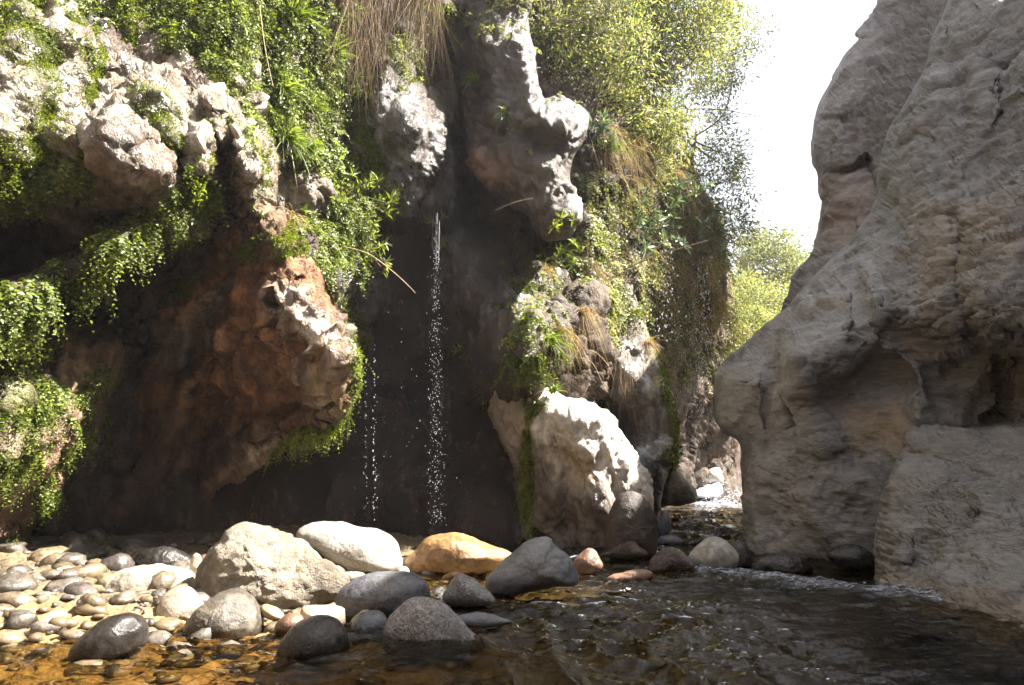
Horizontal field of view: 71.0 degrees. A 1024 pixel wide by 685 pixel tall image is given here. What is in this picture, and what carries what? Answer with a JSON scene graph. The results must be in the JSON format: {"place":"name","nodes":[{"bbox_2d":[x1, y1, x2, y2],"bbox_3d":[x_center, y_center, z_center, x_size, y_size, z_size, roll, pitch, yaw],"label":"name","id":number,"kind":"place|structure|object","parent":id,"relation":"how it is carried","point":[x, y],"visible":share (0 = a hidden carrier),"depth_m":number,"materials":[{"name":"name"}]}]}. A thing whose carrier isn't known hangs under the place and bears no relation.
{"place":"outdoors","nodes":[
{"label":"outdoors","id":0,"kind":"place"},
{"bbox_2d":[0,0,742,566],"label":"cliff","id":1,"kind":"structure","parent":0,"point":[230,376],"depth_m":7.01,"materials":[{"name":"stone"}]},
{"bbox_2d":[0,332,119,550],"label":"fern cover","id":2,"kind":"object","parent":1,"relation":"on","point":[43,416],"visible":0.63,"depth_m":5.03,"materials":[{"name":"plant"}]},
{"bbox_2d":[0,205,184,379],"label":"fern fringe","id":3,"kind":"object","parent":1,"relation":"attached to","point":[20,318],"visible":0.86,"depth_m":4.73,"materials":[{"name":"plant"}]},
{"bbox_2d":[0,0,274,144],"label":"fern cover","id":4,"kind":"object","parent":1,"relation":"on","point":[113,8],"visible":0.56,"depth_m":5.40,"materials":[{"name":"plant"}]},
{"bbox_2d":[0,0,285,218],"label":"moss","id":5,"kind":"object","parent":1,"relation":"attached to","point":[89,95],"visible":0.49,"depth_m":4.91,"materials":[{"name":"plant"}]},
{"bbox_2d":[0,101,295,261],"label":"fern fringe","id":6,"kind":"object","parent":1,"relation":"attached to","point":[40,188],"visible":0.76,"depth_m":4.82,"materials":[{"name":"plant"}]},
{"bbox_2d":[130,0,285,98],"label":"fern cover","id":7,"kind":"object","parent":1,"relation":"attached to","point":[166,14],"visible":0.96,"depth_m":5.66,"materials":[{"name":"plant"}]},
{"bbox_2d":[152,220,363,423],"bbox_3d":[-2.279,-0.189,6.132,2.785,1.805,0.844,-4,-10,22],"label":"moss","id":8,"kind":"object","parent":1,"relation":"on","point":[242,251],"visible":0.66,"depth_m":5.80,"materials":[{"name":"plant"}]},
{"bbox_2d":[269,65,317,117],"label":"grass tuft","id":9,"kind":"object","parent":1,"relation":"on","point":[285,85],"visible":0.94,"depth_m":6.31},
{"bbox_2d":[275,113,319,182],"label":"grass tuft","id":10,"kind":"object","parent":1,"relation":"on","point":[293,138],"visible":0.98,"depth_m":6.27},
{"bbox_2d":[278,204,322,255],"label":"dry grass tuft","id":11,"kind":"object","parent":1,"relation":"attached to","point":[297,217],"visible":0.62,"depth_m":6.38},
{"bbox_2d":[278,0,339,42],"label":"grass tuft","id":12,"kind":"object","parent":1,"relation":"on","point":[303,13],"visible":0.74,"depth_m":6.46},
{"bbox_2d":[255,0,365,193],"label":"fern cover","id":13,"kind":"object","parent":1,"relation":"on","point":[284,31],"visible":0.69,"depth_m":6.62,"materials":[{"name":"plant"}]},
{"bbox_2d":[299,138,332,171],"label":"grass tuft","id":14,"kind":"object","parent":1,"relation":"on","point":[312,149],"visible":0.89,"depth_m":6.47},
{"bbox_2d":[262,338,374,475],"bbox_3d":[-1.676,0.541,6.057,0.580,1.220,2.222,9,-13,-43],"label":"fern fringe","id":15,"kind":"object","parent":1,"relation":"attached to","point":[308,436],"visible":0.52,"depth_m":5.77,"materials":[{"name":"plant"}]},
{"bbox_2d":[304,94,342,130],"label":"grass tuft","id":16,"kind":"object","parent":1,"relation":"on","point":[319,105],"visible":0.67,"depth_m":6.71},
{"bbox_2d":[287,174,385,310],"bbox_3d":[-1.666,-0.993,6.812,0.739,1.525,1.743,-5,-10,28],"label":"fern cover","id":17,"kind":"object","parent":1,"relation":"on","point":[352,231],"visible":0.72,"depth_m":6.84,"materials":[{"name":"plant"}]},
{"bbox_2d":[319,32,358,86],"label":"grass tuft","id":18,"kind":"object","parent":1,"relation":"on","point":[341,54],"visible":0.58,"depth_m":6.98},
{"bbox_2d":[304,0,397,124],"bbox_3d":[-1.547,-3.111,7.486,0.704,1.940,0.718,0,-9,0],"label":"hanging grass","id":19,"kind":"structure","parent":1,"relation":"attached to","point":[380,31],"depth_m":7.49,"materials":[{"name":"plant"}]},
{"bbox_2d":[335,166,398,238],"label":"leafy plant","id":20,"kind":"object","parent":1,"relation":"attached to","point":[352,187],"visible":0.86,"depth_m":7.04,"materials":[{"name":"green plant"}]},
{"bbox_2d":[277,0,463,191],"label":"fern cover","id":21,"kind":"object","parent":1,"relation":"attached to","point":[358,84],"visible":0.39,"depth_m":7.68,"materials":[{"name":"plant"}]},
{"bbox_2d":[341,89,403,352],"bbox_3d":[-1.534,-1.186,7.784,0.655,2.997,1.228,2,-9,-12],"label":"moss","id":22,"kind":"object","parent":1,"relation":"attached to","point":[371,150],"visible":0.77,"depth_m":7.41,"materials":[{"name":"plant"}]},
{"bbox_2d":[358,219,392,277],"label":"leafy plant","id":23,"kind":"object","parent":1,"relation":"attached to","point":[378,257],"visible":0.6,"depth_m":7.27,"materials":[{"name":"green plant"}]},
{"bbox_2d":[364,0,463,123],"bbox_3d":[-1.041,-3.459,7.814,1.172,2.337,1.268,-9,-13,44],"label":"hanging grass","id":24,"kind":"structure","parent":1,"relation":"attached to","point":[415,2],"depth_m":7.81,"materials":[{"name":"plant"}]},
{"bbox_2d":[427,232,445,520],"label":"dripping water","id":25,"kind":"structure","parent":1,"relation":"attached to","point":[437,385],"depth_m":6.35,"materials":[{"name":"clear liquid"}]},
{"bbox_2d":[425,211,447,247],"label":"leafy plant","id":26,"kind":"object","parent":1,"relation":"attached to","point":[434,223],"visible":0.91,"depth_m":8.11,"materials":[{"name":"green plant"}]},
{"bbox_2d":[452,342,469,367],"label":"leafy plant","id":27,"kind":"object","parent":1,"relation":"on","point":[463,355],"visible":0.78,"depth_m":8.18,"materials":[{"name":"green plant"}]},
{"bbox_2d":[450,64,481,92],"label":"plant","id":28,"kind":"object","parent":1,"relation":"attached to","point":[473,79],"visible":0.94,"depth_m":8.38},
{"bbox_2d":[473,386,550,546],"bbox_3d":[-0.107,1.084,7.607,0.343,2.204,1.700,5,-11,-29],"label":"moss","id":29,"kind":"object","parent":1,"relation":"attached to","point":[526,506],"visible":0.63,"depth_m":7.12,"materials":[{"name":"plant"}]},
{"bbox_2d":[495,211,537,276],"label":"hanging grass","id":30,"kind":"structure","parent":1,"relation":"hanging from","point":[513,250],"depth_m":8.47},
{"bbox_2d":[464,0,582,155],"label":"fern cover","id":31,"kind":"object","parent":1,"relation":"attached to","point":[503,28],"visible":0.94,"depth_m":8.42,"materials":[{"name":"green plant"}]},
{"bbox_2d":[519,260,566,291],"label":"dry grass tuft","id":32,"kind":"object","parent":1,"relation":"on","point":[547,269],"visible":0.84,"depth_m":8.19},
{"bbox_2d":[490,228,613,396],"bbox_3d":[0.411,-0.415,8.117,1.147,2.226,2.609,-4,-10,22],"label":"fern cover","id":33,"kind":"object","parent":1,"relation":"attached to","point":[539,370],"visible":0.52,"depth_m":7.08,"materials":[{"name":"plant"}]},
{"bbox_2d":[539,330,578,378],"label":"grass tuft","id":34,"kind":"object","parent":1,"relation":"on","point":[551,340],"visible":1,"depth_m":6.82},
{"bbox_2d":[547,210,579,233],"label":"leafy plant","id":35,"kind":"object","parent":1,"relation":"on","point":[563,214],"visible":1,"depth_m":6.92,"materials":[{"name":"green plant"}]},
{"bbox_2d":[551,237,584,271],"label":"leafy plant","id":36,"kind":"object","parent":1,"relation":"attached to","point":[572,258],"visible":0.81,"depth_m":8.50,"materials":[{"name":"green plant"}]},
{"bbox_2d":[549,319,593,382],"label":"dry grass tuft","id":37,"kind":"object","parent":1,"relation":"on","point":[564,329],"visible":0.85,"depth_m":7.05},
{"bbox_2d":[572,304,614,385],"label":"dry grass tuft","id":38,"kind":"object","parent":1,"relation":"on","point":[585,312],"visible":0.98,"depth_m":7.57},
{"bbox_2d":[587,108,623,150],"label":"leafy plant","id":39,"kind":"object","parent":1,"relation":"on","point":[601,126],"visible":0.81,"depth_m":9.05,"materials":[{"name":"green plant"}]},
{"bbox_2d":[528,0,693,116],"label":"shrub","id":40,"kind":"object","parent":1,"relation":"on","point":[625,37],"visible":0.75,"depth_m":9.57,"materials":[{"name":"green plant"}]},
{"bbox_2d":[583,126,638,171],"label":"grass tuft","id":41,"kind":"object","parent":1,"relation":"on","point":[611,146],"visible":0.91,"depth_m":9.11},
{"bbox_2d":[582,108,640,197],"bbox_3d":[1.206,-2.260,9.282,1.040,1.504,1.110,0,-9,0],"label":"dry grass tuft","id":42,"kind":"object","parent":1,"relation":"on","point":[620,132],"visible":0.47,"depth_m":9.20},
{"bbox_2d":[607,346,656,446],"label":"hanging grass","id":43,"kind":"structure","parent":1,"relation":"attached to","point":[624,392],"depth_m":8.35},
{"bbox_2d":[624,197,663,256],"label":"leafy plant","id":44,"kind":"object","parent":1,"relation":"on","point":[641,218],"visible":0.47,"depth_m":9.64,"materials":[{"name":"green plant"}]},
{"bbox_2d":[619,133,673,224],"bbox_3d":[1.652,-2.213,9.670,1.103,1.521,0.942,-8,-12,40],"label":"dry grass tuft","id":45,"kind":"object","parent":1,"relation":"on","point":[635,156],"visible":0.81,"depth_m":9.60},
{"bbox_2d":[554,91,746,359],"bbox_3d":[2.801,-1.673,11.219,1.260,4.466,6.946,-7,-11,35],"label":"dry thatch","id":46,"kind":"object","parent":1,"relation":"on","point":[662,279],"visible":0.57,"depth_m":10.07,"materials":[{"name":"plant"}]},
{"bbox_2d":[622,293,683,474],"bbox_3d":[1.794,0.451,9.127,0.936,2.439,1.117,-8,-12,40],"label":"moss","id":47,"kind":"object","parent":1,"relation":"on","point":[672,414],"visible":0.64,"depth_m":8.86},
{"bbox_2d":[561,140,746,397],"bbox_3d":[2.716,-1.420,11.443,1.014,4.401,7.926,-6,-11,32],"label":"fern cover","id":48,"kind":"object","parent":1,"relation":"attached to","point":[610,238],"visible":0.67,"depth_m":10.01,"materials":[{"name":"green plant"}]},
{"bbox_2d":[583,61,725,186],"bbox_3d":[1.767,-3.205,10.365,2.521,2.130,2.099,0,-9,0],"label":"shrub","id":49,"kind":"object","parent":1,"relation":"on","point":[668,119],"visible":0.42,"depth_m":9.97,"materials":[{"name":"green plant"}]},
{"bbox_2d":[644,335,676,383],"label":"dry grass tuft","id":50,"kind":"object","parent":1,"relation":"on","point":[648,342],"visible":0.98,"depth_m":8.87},
{"bbox_2d":[638,212,691,282],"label":"leafy plant","id":51,"kind":"object","parent":1,"relation":"on","point":[664,232],"visible":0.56,"depth_m":9.87,"materials":[{"name":"green plant"}]},
{"bbox_2d":[666,367,691,429],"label":"dry grass tuft","id":52,"kind":"object","parent":1,"relation":"on","point":[671,376],"visible":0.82,"depth_m":9.38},
{"bbox_2d":[661,467,697,507],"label":"boulder","id":53,"kind":"object","parent":1,"relation":"on","point":[679,489],"visible":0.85,"depth_m":9.99,"materials":[{"name":"beige stone"}]},
{"bbox_2d":[661,296,701,352],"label":"dry grass tuft","id":54,"kind":"object","parent":1,"relation":"on","point":[672,305],"visible":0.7,"depth_m":10.49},
{"bbox_2d":[603,0,767,102],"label":"shrub","id":55,"kind":"object","parent":1,"relation":"on","point":[718,8],"visible":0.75,"depth_m":10.77,"materials":[{"name":"green plant"}]},
{"bbox_2d":[655,170,716,235],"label":"leafy plant","id":56,"kind":"object","parent":1,"relation":"on","point":[681,190],"visible":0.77,"depth_m":10.35,"materials":[{"name":"green plant"}]},
{"bbox_2d":[667,163,711,238],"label":"dry grass tuft","id":57,"kind":"object","parent":1,"relation":"on","point":[679,175],"visible":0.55,"depth_m":10.65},
{"bbox_2d":[676,257,726,453],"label":"dripping water","id":58,"kind":"structure","parent":1,"relation":"attached to","point":[694,400],"depth_m":9.85,"materials":[{"name":"clear liquid"}]},
{"bbox_2d":[686,175,729,261],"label":"leafy plant","id":59,"kind":"object","parent":1,"relation":"on","point":[712,214],"visible":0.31,"depth_m":11.66,"materials":[{"name":"green plant"}]},
{"bbox_2d":[697,482,722,497],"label":"boulder","id":60,"kind":"object","parent":1,"relation":"on","point":[708,489],"visible":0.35,"depth_m":13.58,"materials":[{"name":"white stone"}]},
{"bbox_2d":[687,245,732,313],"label":"dry grass tuft","id":61,"kind":"object","parent":1,"relation":"on","point":[709,257],"visible":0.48,"depth_m":11.63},
{"bbox_2d":[643,1,780,189],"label":"shrub","id":62,"kind":"object","parent":1,"relation":"on","point":[707,81],"visible":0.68,"depth_m":12.18,"materials":[{"name":"green plant"}]},
{"bbox_2d":[674,162,751,340],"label":"hanging grass","id":63,"kind":"structure","parent":1,"relation":"attached to","point":[718,246],"depth_m":11.41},
{"bbox_2d":[707,467,723,483],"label":"boulder","id":64,"kind":"object","parent":1,"relation":"on","point":[715,474],"visible":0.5,"depth_m":13.94,"materials":[{"name":"stone"}]},
{"bbox_2d":[679,282,753,403],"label":"hanging grass","id":65,"kind":"structure","parent":1,"relation":"attached to","point":[728,350],"depth_m":12.29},
{"bbox_2d":[701,291,742,361],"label":"dry grass tuft","id":66,"kind":"object","parent":1,"relation":"on","point":[719,304],"visible":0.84,"depth_m":12.46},
{"bbox_2d":[692,140,777,292],"bbox_3d":[3.439,-2.218,12.653,2.218,2.878,2.294,0,-9,0],"label":"shrub","id":67,"kind":"object","parent":1,"relation":"on","point":[736,208],"visible":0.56,"depth_m":12.39,"materials":[{"name":"green plant"}]},
{"bbox_2d":[718,278,773,359],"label":"bush","id":68,"kind":"object","parent":1,"relation":"on","point":[744,318],"visible":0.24,"depth_m":13.67,"materials":[{"name":"green plant"}]},
{"bbox_2d":[736,293,781,347],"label":"bush","id":69,"kind":"object","parent":1,"relation":"on","point":[762,315],"visible":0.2,"depth_m":16.85,"materials":[{"name":"green plant"}]},
{"bbox_2d":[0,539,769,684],"bbox_3d":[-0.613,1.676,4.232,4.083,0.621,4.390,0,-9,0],"label":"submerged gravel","id":70,"kind":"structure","parent":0,"point":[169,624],"depth_m":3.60,"materials":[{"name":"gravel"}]},
{"bbox_2d":[260,604,283,619],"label":"stone","id":71,"kind":"object","parent":70,"relation":"on","point":[269,612],"visible":0.95,"depth_m":3.78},
{"bbox_2d":[300,605,345,625],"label":"stone","id":72,"kind":"object","parent":70,"relation":"on","point":[335,611],"visible":0.52,"depth_m":3.75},
{"bbox_2d":[0,511,1023,684],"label":"stream bed","id":73,"kind":"object","parent":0,"point":[407,544],"visible":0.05,"depth_m":4.53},
{"bbox_2d":[24,610,69,637],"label":"pebble","id":74,"kind":"object","parent":73,"relation":"on","point":[49,616],"visible":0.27,"depth_m":3.61,"materials":[{"name":"yellow stone"}]},
{"bbox_2d":[66,612,148,661],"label":"boulder","id":75,"kind":"object","parent":73,"relation":"on","point":[119,636],"visible":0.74,"depth_m":3.26,"materials":[{"name":"stone"}]},
{"bbox_2d":[103,563,195,591],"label":"boulder","id":76,"kind":"object","parent":73,"relation":"on","point":[139,578],"visible":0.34,"depth_m":4.36,"materials":[{"name":"beige stone"}]},
{"bbox_2d":[156,585,202,619],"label":"boulder","id":77,"kind":"object","parent":73,"relation":"on","point":[178,601],"visible":0.71,"depth_m":3.83,"materials":[{"name":"beige stone"}]},
{"bbox_2d":[190,553,201,574],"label":"stone","id":78,"kind":"object","parent":73,"relation":"on","point":[196,560],"visible":0.56,"depth_m":4.63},
{"bbox_2d":[181,588,263,639],"bbox_3d":[-1.513,1.450,3.756,0.418,0.312,0.369,0,-9,0],"label":"boulder","id":79,"kind":"object","parent":73,"relation":"on","point":[233,613],"visible":0.8,"depth_m":3.64,"materials":[{"name":"stone"}]},
{"bbox_2d":[0,527,448,678],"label":"gravel","id":80,"kind":"structure","parent":73,"relation":"on","point":[67,554],"depth_m":4.08,"materials":[{"name":"gravel"}]},
{"bbox_2d":[134,545,190,565],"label":"boulder","id":81,"kind":"object","parent":80,"relation":"on","point":[166,554],"visible":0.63,"depth_m":4.84,"materials":[{"name":"stone"}]},
{"bbox_2d":[195,522,349,609],"bbox_3d":[-1.464,1.407,4.401,0.958,0.609,0.591,0,-9,0],"label":"boulder","id":82,"kind":"object","parent":73,"relation":"on","point":[269,565],"visible":0.76,"depth_m":4.22,"materials":[{"name":"stone"}]},
{"bbox_2d":[272,614,349,671],"bbox_3d":[-0.927,1.397,3.334,0.347,0.247,0.304,0,-9,0],"label":"boulder","id":83,"kind":"object","parent":73,"relation":"on","point":[311,637],"visible":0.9,"depth_m":3.23,"materials":[{"name":"stone"}]},
{"bbox_2d":[297,521,402,573],"bbox_3d":[-1.272,1.625,5.635,0.834,0.428,0.596,0,-9,0],"label":"boulder","id":84,"kind":"object","parent":73,"relation":"on","point":[350,547],"visible":0.84,"depth_m":5.43,"materials":[{"name":"stone"}]},
{"bbox_2d":[349,610,386,645],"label":"stone","id":85,"kind":"object","parent":73,"relation":"on","point":[368,622],"visible":0.73,"depth_m":3.66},
{"bbox_2d":[336,571,430,622],"bbox_3d":[-0.728,1.459,4.121,0.559,0.284,0.415,0,-9,0],"label":"boulder","id":86,"kind":"object","parent":73,"relation":"on","point":[387,593],"visible":0.68,"depth_m":3.98,"materials":[{"name":"grey stone"}]},
{"bbox_2d":[381,596,483,660],"bbox_3d":[-0.390,1.409,3.541,0.510,0.294,0.278,0,-9,0],"label":"boulder","id":87,"kind":"object","parent":73,"relation":"on","point":[432,621],"visible":0.94,"depth_m":3.44,"materials":[{"name":"stone"}]},
{"bbox_2d":[405,532,510,575],"bbox_3d":[-0.417,1.675,5.673,0.856,0.334,0.478,0,-9,0],"label":"boulder","id":88,"kind":"object","parent":73,"relation":"on","point":[441,554],"visible":0.89,"depth_m":5.50,"materials":[{"name":"orange stone"}]},
{"bbox_2d":[485,536,578,598],"bbox_3d":[0.131,1.474,4.718,0.616,0.393,0.374,0,-9,0],"label":"boulder","id":89,"kind":"object","parent":73,"relation":"on","point":[537,564],"visible":1,"depth_m":4.58,"materials":[{"name":"grey stone"}]},
{"bbox_2d":[0,500,1023,684],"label":"stream water","id":90,"kind":"structure","parent":0,"point":[711,512],"depth_m":3.76,"materials":[{"name":"brown liquid"}]},
{"bbox_2d":[274,613,303,633],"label":"stone","id":91,"kind":"object","parent":90,"relation":"in","point":[284,624],"visible":0.73,"depth_m":3.62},
{"bbox_2d":[442,574,494,607],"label":"stone","id":92,"kind":"object","parent":90,"relation":"on","point":[464,590],"visible":1,"depth_m":4.18,"materials":[{"name":"stone"}]},
{"bbox_2d":[458,612,514,627],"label":"stone","id":93,"kind":"object","parent":90,"relation":"on","point":[477,620],"visible":0.99,"depth_m":3.76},
{"bbox_2d":[573,548,602,574],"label":"stone","id":94,"kind":"object","parent":90,"relation":"on","point":[587,561],"visible":0.94,"depth_m":5.41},
{"bbox_2d":[598,541,647,558],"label":"boulder","id":95,"kind":"object","parent":90,"relation":"in","point":[630,549],"visible":0.88,"depth_m":5.96,"materials":[{"name":"stone"}]},
{"bbox_2d":[606,569,652,585],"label":"boulder","id":96,"kind":"object","parent":90,"relation":"on","point":[634,575],"visible":0.93,"depth_m":5.15,"materials":[{"name":"red stone"}]},
{"bbox_2d":[604,491,657,561],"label":"boulder","id":97,"kind":"object","parent":90,"relation":"on","point":[631,516],"visible":0.94,"depth_m":6.03,"materials":[{"name":"stone"}]},
{"bbox_2d":[658,510,670,534],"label":"boulder","id":98,"kind":"object","parent":90,"relation":"on","point":[664,527],"visible":1,"depth_m":7.59,"materials":[{"name":"grey stone"}]},
{"bbox_2d":[658,535,683,546],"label":"stone","id":99,"kind":"object","parent":90,"relation":"on","point":[666,540],"visible":0.94,"depth_m":6.98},
{"bbox_2d":[648,547,695,571],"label":"boulder","id":100,"kind":"object","parent":90,"relation":"on","point":[667,559],"visible":0.99,"depth_m":5.55,"materials":[{"name":"stone"}]},
{"bbox_2d":[689,536,738,574],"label":"boulder","id":101,"kind":"object","parent":90,"relation":"in","point":[714,552],"visible":0.96,"depth_m":5.71,"materials":[{"name":"stone"}]},
{"bbox_2d":[696,478,741,504],"bbox_3d":[3.748,2.712,13.345,1.796,0.670,1.809,0,-9,0],"label":"foam","id":102,"kind":"object","parent":90,"relation":"on","point":[716,499],"visible":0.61,"depth_m":13.31,"materials":[{"name":"white"}]},
{"bbox_2d":[710,527,742,535],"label":"stone","id":103,"kind":"object","parent":90,"relation":"in","point":[721,531],"visible":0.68,"depth_m":7.97,"materials":[{"name":"stone"}]},
{"bbox_2d":[730,539,753,574],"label":"boulder","id":104,"kind":"object","parent":90,"relation":"in","point":[746,560],"visible":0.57,"depth_m":5.79,"materials":[{"name":"stone"}]},
{"bbox_2d":[750,552,812,579],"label":"boulder","id":105,"kind":"object","parent":90,"relation":"in","point":[783,562],"visible":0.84,"depth_m":5.70,"materials":[{"name":"stone"}]},
{"bbox_2d":[827,543,875,571],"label":"boulder","id":106,"kind":"object","parent":90,"relation":"on","point":[854,557],"visible":0.98,"depth_m":5.71,"materials":[{"name":"stone"}]},
{"bbox_2d":[582,0,876,291],"label":"sky","id":107,"kind":"structure","parent":0,"point":[813,37],"materials":[{"name":"white"}]},
{"bbox_2d":[713,0,1023,675],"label":"cliff","id":108,"kind":"structure","parent":0,"point":[868,389],"depth_m":6.49,"materials":[{"name":"grey stone"}]},
{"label":"hillside","id":109,"kind":"structure","parent":0,"visible":0},
{"bbox_2d":[732,264,790,321],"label":"bush","id":110,"kind":"object","parent":109,"relation":"on","point":[769,296],"visible":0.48,"depth_m":23.74,"materials":[{"name":"green plant"}]},
{"bbox_2d":[729,219,812,302],"bbox_3d":[11.126,-3.390,30.736,5.812,4.068,4.234,0,-9,0],"label":"tree","id":111,"kind":"object","parent":109,"relation":"on","point":[783,253],"visible":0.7,"depth_m":29.97,"materials":[{"name":"green plant"}]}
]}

